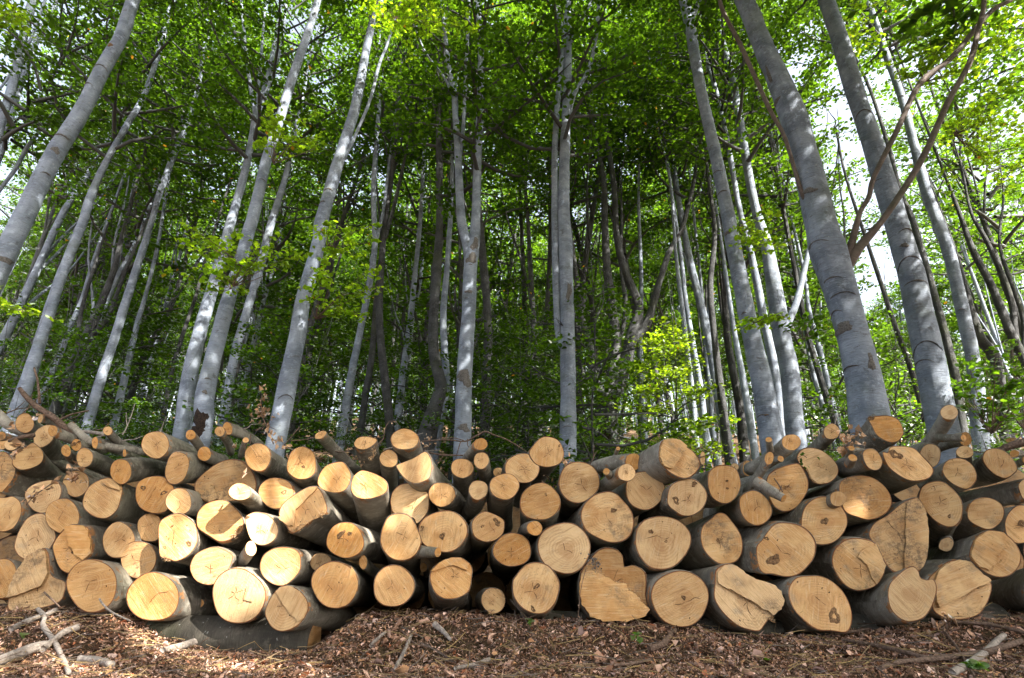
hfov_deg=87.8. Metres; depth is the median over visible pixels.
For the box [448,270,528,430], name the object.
beech tree
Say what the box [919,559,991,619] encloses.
log
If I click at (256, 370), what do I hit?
beech sapling
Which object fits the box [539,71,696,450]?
beech tree
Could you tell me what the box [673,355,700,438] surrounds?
beech tree
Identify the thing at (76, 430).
fallen branch
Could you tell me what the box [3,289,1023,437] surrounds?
distant woodland
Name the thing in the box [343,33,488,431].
beech tree
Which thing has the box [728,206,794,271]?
leafy branch
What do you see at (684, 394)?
beech tree
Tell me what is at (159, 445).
log
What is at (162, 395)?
beech sapling
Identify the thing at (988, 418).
beech sapling
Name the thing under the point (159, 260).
beech tree
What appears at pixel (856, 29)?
leafy branch
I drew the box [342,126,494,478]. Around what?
beech tree
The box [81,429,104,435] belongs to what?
fallen branch
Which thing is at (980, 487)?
log
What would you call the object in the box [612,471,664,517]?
log
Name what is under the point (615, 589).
log
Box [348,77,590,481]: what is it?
beech tree
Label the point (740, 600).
log
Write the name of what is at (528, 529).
branch log
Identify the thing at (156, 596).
log
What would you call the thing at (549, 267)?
beech tree
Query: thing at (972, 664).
seedling
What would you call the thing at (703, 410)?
beech tree
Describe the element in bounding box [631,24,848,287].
beech tree
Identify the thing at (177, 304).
beech tree
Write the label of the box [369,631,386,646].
ground branch
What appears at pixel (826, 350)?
beech tree
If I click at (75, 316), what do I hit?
beech tree
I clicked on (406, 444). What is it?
log
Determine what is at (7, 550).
log
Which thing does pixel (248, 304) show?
beech tree
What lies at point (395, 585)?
log
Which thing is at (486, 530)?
log
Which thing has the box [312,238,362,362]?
beech tree
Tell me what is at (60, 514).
log
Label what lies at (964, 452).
log
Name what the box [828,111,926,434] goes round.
beech tree
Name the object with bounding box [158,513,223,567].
log
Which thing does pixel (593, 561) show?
dead leaf twig
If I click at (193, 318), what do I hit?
beech tree
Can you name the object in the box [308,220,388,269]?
leafy branch
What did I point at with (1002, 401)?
leafy branch
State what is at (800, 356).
beech sapling
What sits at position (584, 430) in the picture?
beech sapling
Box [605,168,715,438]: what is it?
beech tree
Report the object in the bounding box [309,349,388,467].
beech sapling
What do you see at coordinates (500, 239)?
beech tree
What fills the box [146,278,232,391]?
beech tree
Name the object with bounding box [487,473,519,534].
log
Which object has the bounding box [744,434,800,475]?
log
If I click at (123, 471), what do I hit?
log
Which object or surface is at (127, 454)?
branch log
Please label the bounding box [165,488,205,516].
log
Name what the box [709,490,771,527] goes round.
log
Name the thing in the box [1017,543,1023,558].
log
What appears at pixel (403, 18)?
leafy branch
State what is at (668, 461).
log
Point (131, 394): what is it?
beech tree
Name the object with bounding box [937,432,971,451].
branch log
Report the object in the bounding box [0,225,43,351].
beech tree
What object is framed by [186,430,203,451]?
branch log
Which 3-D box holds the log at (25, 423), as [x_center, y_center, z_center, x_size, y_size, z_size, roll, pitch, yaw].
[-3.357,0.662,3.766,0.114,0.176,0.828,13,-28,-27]
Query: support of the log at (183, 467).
on the log at (151, 492)
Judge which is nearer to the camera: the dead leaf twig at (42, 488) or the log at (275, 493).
the dead leaf twig at (42, 488)
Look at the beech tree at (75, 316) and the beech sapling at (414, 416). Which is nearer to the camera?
the beech tree at (75, 316)
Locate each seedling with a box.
[19,632,29,638]
[525,618,534,628]
[630,632,642,650]
[960,658,989,674]
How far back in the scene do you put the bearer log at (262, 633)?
2.86 m
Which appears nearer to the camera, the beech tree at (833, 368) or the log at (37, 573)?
the log at (37, 573)
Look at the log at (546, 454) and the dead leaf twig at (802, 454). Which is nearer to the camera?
the dead leaf twig at (802, 454)
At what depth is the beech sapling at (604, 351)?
15.44 m
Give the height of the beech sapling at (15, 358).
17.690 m
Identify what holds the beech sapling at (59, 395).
on the ground
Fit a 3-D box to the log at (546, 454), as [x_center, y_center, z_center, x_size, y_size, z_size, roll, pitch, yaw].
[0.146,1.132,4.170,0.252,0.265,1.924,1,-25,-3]
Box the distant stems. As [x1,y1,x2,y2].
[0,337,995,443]
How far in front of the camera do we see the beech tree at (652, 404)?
78.10 m
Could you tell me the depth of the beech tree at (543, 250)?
34.81 m
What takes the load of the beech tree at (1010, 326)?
on the ground
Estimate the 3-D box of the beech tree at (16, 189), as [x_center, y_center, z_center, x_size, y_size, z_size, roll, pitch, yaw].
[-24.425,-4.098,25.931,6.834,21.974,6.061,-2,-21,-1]
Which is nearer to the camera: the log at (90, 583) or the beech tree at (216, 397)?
the log at (90, 583)
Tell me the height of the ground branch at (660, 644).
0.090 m
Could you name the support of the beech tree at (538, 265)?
on the ground
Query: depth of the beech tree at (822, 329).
37.34 m
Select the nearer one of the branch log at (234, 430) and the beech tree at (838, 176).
the branch log at (234, 430)
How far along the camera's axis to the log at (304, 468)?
3.31 m
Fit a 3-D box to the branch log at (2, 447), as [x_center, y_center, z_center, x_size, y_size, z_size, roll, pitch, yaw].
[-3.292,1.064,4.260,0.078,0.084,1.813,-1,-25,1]
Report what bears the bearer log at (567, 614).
on the ground
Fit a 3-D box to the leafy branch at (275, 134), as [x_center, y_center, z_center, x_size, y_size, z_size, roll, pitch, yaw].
[-3.900,-3.632,9.085,1.230,1.366,1.252,0,-25,0]
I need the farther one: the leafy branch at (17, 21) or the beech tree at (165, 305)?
the beech tree at (165, 305)
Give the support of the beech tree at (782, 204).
on the ground
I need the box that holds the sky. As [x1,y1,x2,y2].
[0,0,1023,417]
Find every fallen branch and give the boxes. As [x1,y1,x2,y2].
[0,409,32,440]
[8,433,35,441]
[17,387,88,432]
[66,421,136,452]
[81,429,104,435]
[997,438,1023,451]
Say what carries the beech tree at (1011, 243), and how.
on the ground
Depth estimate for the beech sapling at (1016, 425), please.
8.07 m
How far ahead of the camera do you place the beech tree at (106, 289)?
15.76 m
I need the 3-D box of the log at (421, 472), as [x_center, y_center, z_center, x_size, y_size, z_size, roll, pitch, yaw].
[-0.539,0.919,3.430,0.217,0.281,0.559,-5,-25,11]
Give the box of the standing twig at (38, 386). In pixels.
[33,367,40,403]
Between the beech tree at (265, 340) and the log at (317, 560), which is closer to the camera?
the log at (317, 560)
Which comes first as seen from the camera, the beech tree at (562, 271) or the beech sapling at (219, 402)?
the beech tree at (562, 271)
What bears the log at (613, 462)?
on the log at (640, 492)
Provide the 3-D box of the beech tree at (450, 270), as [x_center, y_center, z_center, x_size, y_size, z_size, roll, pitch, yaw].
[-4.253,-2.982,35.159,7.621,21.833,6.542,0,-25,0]
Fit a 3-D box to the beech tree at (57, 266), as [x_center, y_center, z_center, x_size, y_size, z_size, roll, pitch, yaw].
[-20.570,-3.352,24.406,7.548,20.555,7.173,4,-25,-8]
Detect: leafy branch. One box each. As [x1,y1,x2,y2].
[0,0,39,38]
[0,285,62,322]
[159,263,232,295]
[164,218,241,265]
[203,227,313,295]
[251,96,326,163]
[297,254,391,322]
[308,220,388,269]
[353,0,397,34]
[372,0,487,62]
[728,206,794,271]
[728,312,791,332]
[778,310,833,348]
[824,0,891,62]
[880,16,1020,88]
[933,67,1023,198]
[950,342,1023,433]
[963,0,1023,78]
[963,335,1023,429]
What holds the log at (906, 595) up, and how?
on the bearer log at (996, 609)
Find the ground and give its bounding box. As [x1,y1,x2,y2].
[0,417,1023,677]
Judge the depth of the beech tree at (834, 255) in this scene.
6.94 m
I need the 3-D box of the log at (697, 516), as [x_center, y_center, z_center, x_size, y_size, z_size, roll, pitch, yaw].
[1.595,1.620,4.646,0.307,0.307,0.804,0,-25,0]
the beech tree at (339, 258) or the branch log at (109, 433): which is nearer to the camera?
the branch log at (109, 433)
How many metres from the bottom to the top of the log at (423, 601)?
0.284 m
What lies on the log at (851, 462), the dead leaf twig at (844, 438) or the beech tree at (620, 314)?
the dead leaf twig at (844, 438)
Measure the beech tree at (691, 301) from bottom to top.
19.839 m
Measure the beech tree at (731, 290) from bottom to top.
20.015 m
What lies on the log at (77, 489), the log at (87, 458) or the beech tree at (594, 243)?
the log at (87, 458)
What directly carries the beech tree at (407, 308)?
on the ground
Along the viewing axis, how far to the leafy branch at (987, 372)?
7.26 m
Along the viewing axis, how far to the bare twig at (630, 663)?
2.23 m
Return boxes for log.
[0,431,107,474]
[0,440,111,477]
[0,452,65,496]
[0,496,36,532]
[0,532,16,540]
[0,535,23,561]
[0,558,21,600]
[4,440,106,478]
[5,548,75,611]
[12,443,65,477]
[14,513,59,558]
[15,413,43,433]
[25,480,82,512]
[33,425,76,460]
[38,414,57,426]
[45,498,111,532]
[48,425,79,443]
[53,524,120,573]
[61,445,78,465]
[63,471,99,500]
[66,559,134,613]
[70,439,107,453]
[76,448,114,475]
[82,477,165,523]
[92,437,125,457]
[102,521,158,558]
[103,427,146,455]
[110,458,166,484]
[121,541,192,578]
[123,449,143,457]
[126,571,218,620]
[127,481,138,487]
[135,476,246,520]
[137,513,164,544]
[141,431,197,461]
[145,615,321,653]
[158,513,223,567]
[165,451,212,484]
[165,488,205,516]
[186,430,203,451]
[190,546,261,584]
[194,459,278,516]
[196,500,274,555]
[197,446,228,464]
[201,599,213,606]
[212,567,311,623]
[214,426,234,455]
[223,422,264,444]
[228,483,269,513]
[237,541,256,566]
[238,437,248,458]
[244,443,292,481]
[245,512,333,554]
[258,477,302,509]
[260,546,338,585]
[265,585,355,632]
[278,486,355,559]
[286,446,321,488]
[310,553,362,570]
[311,561,377,608]
[315,431,359,472]
[317,462,359,524]
[321,630,332,634]
[326,522,388,565]
[344,559,358,564]
[351,470,390,532]
[353,602,393,615]
[354,436,380,475]
[359,555,379,578]
[373,563,385,569]
[373,564,424,606]
[379,449,397,491]
[380,513,440,578]
[390,428,422,462]
[390,483,438,527]
[393,575,429,610]
[396,451,452,508]
[418,510,472,561]
[420,544,441,575]
[420,562,428,577]
[428,482,465,513]
[428,557,472,612]
[428,589,434,607]
[451,458,473,500]
[460,480,487,521]
[462,438,487,462]
[469,511,504,558]
[469,551,488,575]
[469,572,505,606]
[470,502,487,522]
[474,452,491,486]
[475,587,504,613]
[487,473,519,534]
[487,540,519,569]
[489,533,530,584]
[493,467,501,476]
[501,453,539,507]
[506,575,515,610]
[511,506,519,532]
[512,562,559,617]
[517,521,541,538]
[518,522,590,579]
[519,483,560,544]
[520,611,640,622]
[528,436,563,484]
[553,576,572,610]
[556,462,599,522]
[564,491,633,557]
[568,547,649,621]
[587,516,691,573]
[588,453,638,474]
[596,464,635,493]
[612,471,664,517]
[614,447,619,454]
[634,516,638,526]
[635,438,699,485]
[638,478,706,523]
[641,570,708,627]
[669,616,785,637]
[670,512,742,570]
[678,516,692,525]
[690,465,740,507]
[690,563,784,632]
[692,508,704,521]
[696,451,704,473]
[703,463,808,517]
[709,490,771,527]
[730,463,738,469]
[733,521,816,576]
[737,461,749,477]
[740,447,838,488]
[742,452,786,501]
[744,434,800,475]
[746,573,772,581]
[767,575,851,633]
[768,496,847,546]
[769,497,928,579]
[781,536,885,590]
[785,603,1011,635]
[803,475,891,526]
[806,423,838,450]
[807,446,933,494]
[826,491,845,508]
[835,446,882,477]
[841,566,936,625]
[842,415,903,452]
[891,485,919,501]
[908,442,940,466]
[917,458,976,492]
[917,481,962,547]
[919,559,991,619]
[920,405,966,444]
[926,530,1020,580]
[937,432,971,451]
[937,535,953,551]
[952,497,1004,538]
[953,505,1023,544]
[956,446,972,463]
[957,478,1023,505]
[963,483,995,491]
[970,448,1017,488]
[988,568,1023,612]
[996,470,1023,505]
[1005,438,1016,441]
[1009,449,1022,456]
[1015,456,1023,467]
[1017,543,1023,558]
[1017,554,1023,569]
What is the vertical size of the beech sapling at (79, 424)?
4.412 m
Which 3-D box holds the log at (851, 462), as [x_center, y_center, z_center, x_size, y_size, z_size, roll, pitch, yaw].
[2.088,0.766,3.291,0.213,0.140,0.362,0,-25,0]
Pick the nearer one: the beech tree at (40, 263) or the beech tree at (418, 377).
the beech tree at (40, 263)
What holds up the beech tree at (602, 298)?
on the ground
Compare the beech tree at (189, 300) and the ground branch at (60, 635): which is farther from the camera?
the beech tree at (189, 300)
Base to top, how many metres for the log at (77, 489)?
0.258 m
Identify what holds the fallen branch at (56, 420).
on the branch log at (58, 433)
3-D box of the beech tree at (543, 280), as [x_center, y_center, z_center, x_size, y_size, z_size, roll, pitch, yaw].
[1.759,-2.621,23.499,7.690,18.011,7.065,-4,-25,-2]
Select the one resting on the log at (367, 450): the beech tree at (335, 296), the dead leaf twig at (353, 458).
the dead leaf twig at (353, 458)
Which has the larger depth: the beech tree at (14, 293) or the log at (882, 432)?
the beech tree at (14, 293)
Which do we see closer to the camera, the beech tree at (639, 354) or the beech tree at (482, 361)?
the beech tree at (639, 354)
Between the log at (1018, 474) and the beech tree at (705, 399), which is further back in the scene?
the beech tree at (705, 399)
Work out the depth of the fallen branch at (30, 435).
3.25 m
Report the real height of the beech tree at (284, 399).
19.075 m
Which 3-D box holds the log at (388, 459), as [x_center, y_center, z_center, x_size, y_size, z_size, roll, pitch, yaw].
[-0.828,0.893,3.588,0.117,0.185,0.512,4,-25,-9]
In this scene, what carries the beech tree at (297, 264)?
on the ground
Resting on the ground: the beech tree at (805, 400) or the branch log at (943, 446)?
the beech tree at (805, 400)
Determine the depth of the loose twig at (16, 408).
3.70 m
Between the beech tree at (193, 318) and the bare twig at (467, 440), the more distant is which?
the beech tree at (193, 318)
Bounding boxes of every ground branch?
[0,640,50,664]
[8,614,39,630]
[40,624,79,651]
[76,655,114,667]
[160,638,197,652]
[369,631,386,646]
[394,633,412,668]
[432,621,451,640]
[454,657,490,669]
[647,628,676,651]
[842,638,961,660]
[878,638,1023,669]
[940,620,1023,633]
[948,632,1006,675]
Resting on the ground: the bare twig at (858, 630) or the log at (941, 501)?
the bare twig at (858, 630)
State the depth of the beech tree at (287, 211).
25.38 m
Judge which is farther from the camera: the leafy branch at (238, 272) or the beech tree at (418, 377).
the beech tree at (418, 377)
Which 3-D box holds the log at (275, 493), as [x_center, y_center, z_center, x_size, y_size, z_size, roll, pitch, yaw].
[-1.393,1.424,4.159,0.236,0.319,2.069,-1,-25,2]
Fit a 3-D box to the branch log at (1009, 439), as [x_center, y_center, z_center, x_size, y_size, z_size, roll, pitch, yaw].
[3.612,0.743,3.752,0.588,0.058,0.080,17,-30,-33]
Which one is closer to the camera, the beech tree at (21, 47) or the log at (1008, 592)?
the log at (1008, 592)
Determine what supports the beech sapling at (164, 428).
on the ground
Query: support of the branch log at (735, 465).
on the log at (792, 480)
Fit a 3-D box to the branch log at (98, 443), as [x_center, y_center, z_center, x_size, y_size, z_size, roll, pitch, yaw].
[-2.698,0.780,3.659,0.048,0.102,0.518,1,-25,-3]
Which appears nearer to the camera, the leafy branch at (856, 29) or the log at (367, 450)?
the log at (367, 450)
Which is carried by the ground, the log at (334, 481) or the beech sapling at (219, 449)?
the beech sapling at (219, 449)
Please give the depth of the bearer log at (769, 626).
2.93 m
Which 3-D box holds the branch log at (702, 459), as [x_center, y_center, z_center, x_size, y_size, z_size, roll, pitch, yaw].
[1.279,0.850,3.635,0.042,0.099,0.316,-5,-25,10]
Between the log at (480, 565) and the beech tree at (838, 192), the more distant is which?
the beech tree at (838, 192)
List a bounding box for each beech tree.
[0,0,189,356]
[0,0,196,192]
[0,0,208,179]
[0,0,284,452]
[0,0,324,293]
[0,21,136,358]
[0,82,86,296]
[0,107,180,407]
[0,121,184,416]
[0,181,122,395]
[0,184,91,340]
[0,196,76,359]
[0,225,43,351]
[1,261,42,404]
[4,286,53,404]
[10,153,207,338]
[20,17,294,414]
[26,3,242,439]
[26,232,152,372]
[26,249,101,395]
[45,0,282,424]
[47,117,208,400]
[48,210,171,401]
[62,182,213,338]
[75,57,220,423]
[76,0,314,436]
[103,1,301,456]
[106,252,190,412]
[111,80,296,454]
[128,250,202,444]
[131,60,260,442]
[131,224,212,412]
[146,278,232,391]
[147,290,202,395]
[157,0,326,431]
[159,0,393,462]
[163,189,246,434]
[168,159,311,402]
[171,53,381,452]
[176,293,227,367]
[189,0,392,447]
[194,197,340,455]
[196,0,400,453]
[196,189,297,404]
[198,327,242,436]
[205,300,246,429]
[214,99,370,444]
[217,157,333,364]
[220,179,360,441]
[227,245,299,417]
[232,178,371,371]
[257,8,413,455]
[265,0,450,457]
[287,73,414,459]
[294,221,378,449]
[299,200,385,430]
[308,316,352,444]
[311,250,389,432]
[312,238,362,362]
[313,0,466,462]
[318,303,372,429]
[320,258,394,444]
[321,0,445,464]
[324,0,494,498]
[333,144,501,363]
[336,239,424,436]
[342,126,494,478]
[342,331,390,427]
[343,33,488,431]
[346,0,500,430]
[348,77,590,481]
[349,0,532,482]
[357,172,455,446]
[360,203,457,421]
[361,0,614,482]
[367,280,424,410]
[370,240,458,417]
[381,0,551,501]
[384,1,531,464]
[387,303,455,428]
[411,191,499,352]
[424,250,506,446]
[425,281,480,442]
[435,107,547,477]
[440,0,698,472]
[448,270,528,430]
[450,233,544,366]
[451,183,550,400]
[452,241,527,431]
[453,0,606,445]
[483,49,644,385]
[486,131,632,448]
[488,1,559,444]
[492,3,609,436]
[492,214,607,432]
[499,1,661,452]
[509,0,698,477]
[527,220,589,409]
[534,155,655,408]
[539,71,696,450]
[572,0,686,447]
[573,214,645,381]
[577,1,720,471]
[579,0,735,473]
[579,0,1013,445]
[582,19,749,463]
[582,230,663,449]
[585,265,645,370]
[587,257,682,405]
[590,0,837,489]
[590,185,716,438]
[597,0,772,464]
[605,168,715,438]
[606,5,759,459]
[607,46,730,465]
[609,22,750,462]
[611,158,712,462]
[614,0,805,435]
[622,0,783,454]
[623,162,747,464]
[630,287,668,380]
[630,360,674,433]
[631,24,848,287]
[640,0,887,455]
[643,221,714,417]
[643,267,681,439]
[644,279,718,439]
[645,119,804,295]
[645,358,682,432]
[650,0,960,468]
[658,227,744,456]
[663,139,859,408]
[667,357,685,436]
[668,254,757,392]
[672,306,689,417]
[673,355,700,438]
[675,302,725,409]
[678,181,816,337]
[679,302,723,436]
[687,57,924,298]
[703,110,865,368]
[703,314,734,415]
[707,227,797,363]
[718,298,753,405]
[719,249,821,444]
[720,332,752,392]
[730,0,841,431]
[731,0,838,458]
[741,203,874,431]
[749,181,860,451]
[757,0,990,459]
[757,302,830,440]
[763,0,972,460]
[790,238,834,457]
[796,321,832,455]
[805,309,836,385]
[809,0,1022,470]
[814,0,1023,369]
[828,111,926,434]
[837,0,1023,335]
[847,0,1023,78]
[850,81,1023,413]
[862,166,1023,400]
[862,287,963,402]
[865,304,920,439]
[871,291,985,403]
[881,0,1023,109]
[884,314,963,409]
[886,0,1023,220]
[901,89,1023,336]
[907,0,1023,176]
[932,205,1023,384]
[934,252,1023,377]
[941,298,1022,409]
[942,114,1023,293]
[946,220,1023,347]
[946,311,999,441]
[963,357,1022,422]
[969,266,1023,316]
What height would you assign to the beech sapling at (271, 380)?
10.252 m
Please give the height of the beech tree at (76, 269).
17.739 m
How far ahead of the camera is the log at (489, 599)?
2.92 m
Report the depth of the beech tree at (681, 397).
73.01 m
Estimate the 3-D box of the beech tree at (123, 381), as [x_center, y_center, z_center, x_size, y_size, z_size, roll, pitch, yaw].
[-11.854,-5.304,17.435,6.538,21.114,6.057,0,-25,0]
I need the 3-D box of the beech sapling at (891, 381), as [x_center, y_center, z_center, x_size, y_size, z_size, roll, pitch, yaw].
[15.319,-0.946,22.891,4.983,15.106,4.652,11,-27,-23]
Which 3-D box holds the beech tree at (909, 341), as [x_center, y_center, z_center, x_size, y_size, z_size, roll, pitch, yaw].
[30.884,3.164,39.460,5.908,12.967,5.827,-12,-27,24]
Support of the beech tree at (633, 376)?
on the ground
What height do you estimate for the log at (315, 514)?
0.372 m
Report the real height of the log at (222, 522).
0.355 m
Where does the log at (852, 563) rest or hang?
on the log at (906, 595)
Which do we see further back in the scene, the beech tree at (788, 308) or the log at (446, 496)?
the beech tree at (788, 308)
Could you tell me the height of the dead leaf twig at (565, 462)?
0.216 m
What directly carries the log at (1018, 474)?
on the log
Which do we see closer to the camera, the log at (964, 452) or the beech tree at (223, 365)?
the log at (964, 452)
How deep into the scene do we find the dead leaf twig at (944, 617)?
2.70 m
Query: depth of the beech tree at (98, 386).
15.59 m
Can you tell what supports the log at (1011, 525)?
on the log at (1008, 592)
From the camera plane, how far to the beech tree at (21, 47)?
13.12 m
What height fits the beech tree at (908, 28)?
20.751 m
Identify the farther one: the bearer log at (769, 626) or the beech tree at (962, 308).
the beech tree at (962, 308)
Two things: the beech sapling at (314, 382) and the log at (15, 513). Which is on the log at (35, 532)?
the log at (15, 513)
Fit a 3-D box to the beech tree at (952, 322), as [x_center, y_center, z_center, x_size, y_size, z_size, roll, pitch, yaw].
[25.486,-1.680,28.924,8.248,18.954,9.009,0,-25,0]
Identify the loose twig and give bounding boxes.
[6,401,24,413]
[23,389,48,412]
[122,404,134,434]
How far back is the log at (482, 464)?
3.28 m
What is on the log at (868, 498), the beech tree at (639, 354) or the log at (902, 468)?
the log at (902, 468)
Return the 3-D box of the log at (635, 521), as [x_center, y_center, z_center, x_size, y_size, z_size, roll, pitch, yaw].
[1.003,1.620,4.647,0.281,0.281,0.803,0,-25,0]
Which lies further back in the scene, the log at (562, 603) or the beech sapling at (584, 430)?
the beech sapling at (584, 430)
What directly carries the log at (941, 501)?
on the log at (1011, 525)
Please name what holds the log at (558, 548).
on the log at (535, 588)
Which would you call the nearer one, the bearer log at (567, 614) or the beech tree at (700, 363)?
the bearer log at (567, 614)
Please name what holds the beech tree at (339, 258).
on the ground
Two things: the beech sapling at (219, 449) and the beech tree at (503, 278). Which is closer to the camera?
the beech sapling at (219, 449)
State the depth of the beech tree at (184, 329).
19.37 m
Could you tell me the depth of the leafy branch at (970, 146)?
9.09 m
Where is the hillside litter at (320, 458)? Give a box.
[315,447,1023,606]
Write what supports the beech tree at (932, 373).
on the ground
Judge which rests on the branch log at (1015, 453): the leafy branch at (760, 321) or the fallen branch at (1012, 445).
the fallen branch at (1012, 445)
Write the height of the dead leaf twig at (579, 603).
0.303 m
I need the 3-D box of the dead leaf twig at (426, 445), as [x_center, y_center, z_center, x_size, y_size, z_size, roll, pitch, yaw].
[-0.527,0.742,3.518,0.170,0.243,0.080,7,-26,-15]
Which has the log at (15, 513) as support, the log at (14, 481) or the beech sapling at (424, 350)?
the log at (14, 481)
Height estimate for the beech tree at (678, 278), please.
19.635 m
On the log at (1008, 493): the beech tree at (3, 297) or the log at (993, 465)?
the log at (993, 465)
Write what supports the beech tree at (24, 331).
on the ground
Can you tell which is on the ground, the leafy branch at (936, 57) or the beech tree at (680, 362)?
the beech tree at (680, 362)
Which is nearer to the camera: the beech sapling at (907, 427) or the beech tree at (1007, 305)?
the beech sapling at (907, 427)
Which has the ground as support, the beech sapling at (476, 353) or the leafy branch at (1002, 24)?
the beech sapling at (476, 353)
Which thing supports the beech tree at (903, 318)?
on the ground
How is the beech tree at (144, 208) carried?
on the ground
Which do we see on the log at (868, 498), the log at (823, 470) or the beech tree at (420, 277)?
the log at (823, 470)
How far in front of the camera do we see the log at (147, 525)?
3.16 m
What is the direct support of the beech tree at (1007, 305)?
on the ground
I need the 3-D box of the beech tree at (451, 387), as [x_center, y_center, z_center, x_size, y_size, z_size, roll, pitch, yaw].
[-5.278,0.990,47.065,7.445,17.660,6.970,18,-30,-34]
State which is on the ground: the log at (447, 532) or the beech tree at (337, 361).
the beech tree at (337, 361)
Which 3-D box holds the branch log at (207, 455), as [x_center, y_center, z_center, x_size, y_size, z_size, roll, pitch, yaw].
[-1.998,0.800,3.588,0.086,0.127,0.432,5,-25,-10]
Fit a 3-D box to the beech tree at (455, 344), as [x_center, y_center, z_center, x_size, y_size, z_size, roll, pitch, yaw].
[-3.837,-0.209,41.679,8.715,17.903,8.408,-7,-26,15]
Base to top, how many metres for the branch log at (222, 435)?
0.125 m
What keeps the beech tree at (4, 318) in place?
on the ground
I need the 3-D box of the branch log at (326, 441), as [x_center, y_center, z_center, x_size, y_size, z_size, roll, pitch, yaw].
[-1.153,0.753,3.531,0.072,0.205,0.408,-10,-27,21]
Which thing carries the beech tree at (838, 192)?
on the ground
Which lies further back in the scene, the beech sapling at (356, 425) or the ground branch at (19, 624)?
the beech sapling at (356, 425)
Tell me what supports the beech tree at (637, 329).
on the ground
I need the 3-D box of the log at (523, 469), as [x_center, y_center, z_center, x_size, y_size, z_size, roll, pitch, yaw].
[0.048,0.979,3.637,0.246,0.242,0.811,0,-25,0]
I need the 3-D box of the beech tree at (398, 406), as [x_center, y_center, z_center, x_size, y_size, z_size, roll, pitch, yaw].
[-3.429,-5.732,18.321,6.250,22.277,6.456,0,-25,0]
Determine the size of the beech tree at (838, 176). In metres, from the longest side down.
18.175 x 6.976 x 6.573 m
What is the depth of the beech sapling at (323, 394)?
20.86 m
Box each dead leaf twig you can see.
[7,412,39,459]
[21,475,61,506]
[63,461,87,483]
[232,442,247,477]
[246,384,291,449]
[281,446,364,467]
[377,421,397,444]
[420,433,444,469]
[541,453,607,482]
[575,569,585,634]
[580,553,601,572]
[798,452,819,468]
[836,424,865,456]
[926,611,957,638]
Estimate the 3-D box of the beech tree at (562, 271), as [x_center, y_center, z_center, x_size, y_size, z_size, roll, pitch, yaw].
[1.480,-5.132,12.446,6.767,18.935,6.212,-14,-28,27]
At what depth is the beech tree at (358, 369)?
44.37 m
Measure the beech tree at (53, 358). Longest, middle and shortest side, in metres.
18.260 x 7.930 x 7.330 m
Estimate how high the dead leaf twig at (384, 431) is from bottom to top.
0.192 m
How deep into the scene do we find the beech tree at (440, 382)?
14.82 m
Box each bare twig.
[43,591,60,606]
[99,598,130,620]
[400,629,452,660]
[420,431,527,456]
[427,451,462,464]
[614,658,653,666]
[834,627,869,634]
[943,628,975,675]
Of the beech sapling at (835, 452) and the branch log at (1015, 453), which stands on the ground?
the beech sapling at (835, 452)
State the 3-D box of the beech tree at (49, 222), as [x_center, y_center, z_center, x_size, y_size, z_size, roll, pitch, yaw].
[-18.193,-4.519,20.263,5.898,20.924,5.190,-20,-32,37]
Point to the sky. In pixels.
(856, 150)
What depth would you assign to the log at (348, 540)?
3.04 m
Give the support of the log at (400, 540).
on the log at (395, 585)
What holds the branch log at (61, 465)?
on the log at (32, 460)
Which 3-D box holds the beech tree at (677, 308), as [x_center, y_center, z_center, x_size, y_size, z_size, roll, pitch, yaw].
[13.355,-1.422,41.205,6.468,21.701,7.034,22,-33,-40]
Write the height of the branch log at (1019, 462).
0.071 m
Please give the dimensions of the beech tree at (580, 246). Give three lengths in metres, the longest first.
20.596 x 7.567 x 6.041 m
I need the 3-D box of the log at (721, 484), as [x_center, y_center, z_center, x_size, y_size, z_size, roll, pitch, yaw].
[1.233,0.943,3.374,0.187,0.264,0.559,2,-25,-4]
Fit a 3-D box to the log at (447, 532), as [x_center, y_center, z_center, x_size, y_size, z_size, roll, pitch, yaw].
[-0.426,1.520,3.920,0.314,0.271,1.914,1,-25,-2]
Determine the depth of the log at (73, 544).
3.04 m
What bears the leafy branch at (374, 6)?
attached to the beech tree at (284, 399)
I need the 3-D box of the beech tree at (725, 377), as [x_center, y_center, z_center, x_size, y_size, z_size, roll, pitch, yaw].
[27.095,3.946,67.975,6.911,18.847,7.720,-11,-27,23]
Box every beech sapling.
[0,147,106,423]
[0,177,218,457]
[0,189,197,445]
[0,265,124,451]
[0,326,53,441]
[0,357,35,427]
[1,167,194,457]
[2,134,220,457]
[2,172,150,453]
[47,301,143,452]
[81,284,191,431]
[91,306,190,434]
[93,325,207,459]
[102,226,239,444]
[107,246,241,457]
[110,290,193,429]
[163,184,329,461]
[170,256,238,440]
[190,167,387,469]
[192,136,335,449]
[211,359,271,461]
[214,256,319,437]
[217,202,370,449]
[232,194,310,459]
[233,233,317,449]
[298,238,414,454]
[299,292,353,444]
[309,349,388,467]
[318,233,434,446]
[325,236,475,477]
[341,373,383,469]
[366,261,453,474]
[368,353,442,439]
[416,197,541,481]
[422,239,519,468]
[442,144,620,459]
[472,156,606,483]
[473,137,619,472]
[473,253,589,452]
[474,249,546,443]
[494,25,730,484]
[503,299,574,478]
[504,213,600,487]
[523,170,637,488]
[556,232,681,472]
[578,296,627,455]
[607,119,745,487]
[707,239,843,458]
[739,148,966,458]
[775,376,844,460]
[782,274,923,453]
[791,332,899,458]
[802,176,926,457]
[840,227,924,444]
[869,329,992,445]
[873,305,969,445]
[882,311,1023,504]
[948,261,1023,471]
[963,372,1019,449]

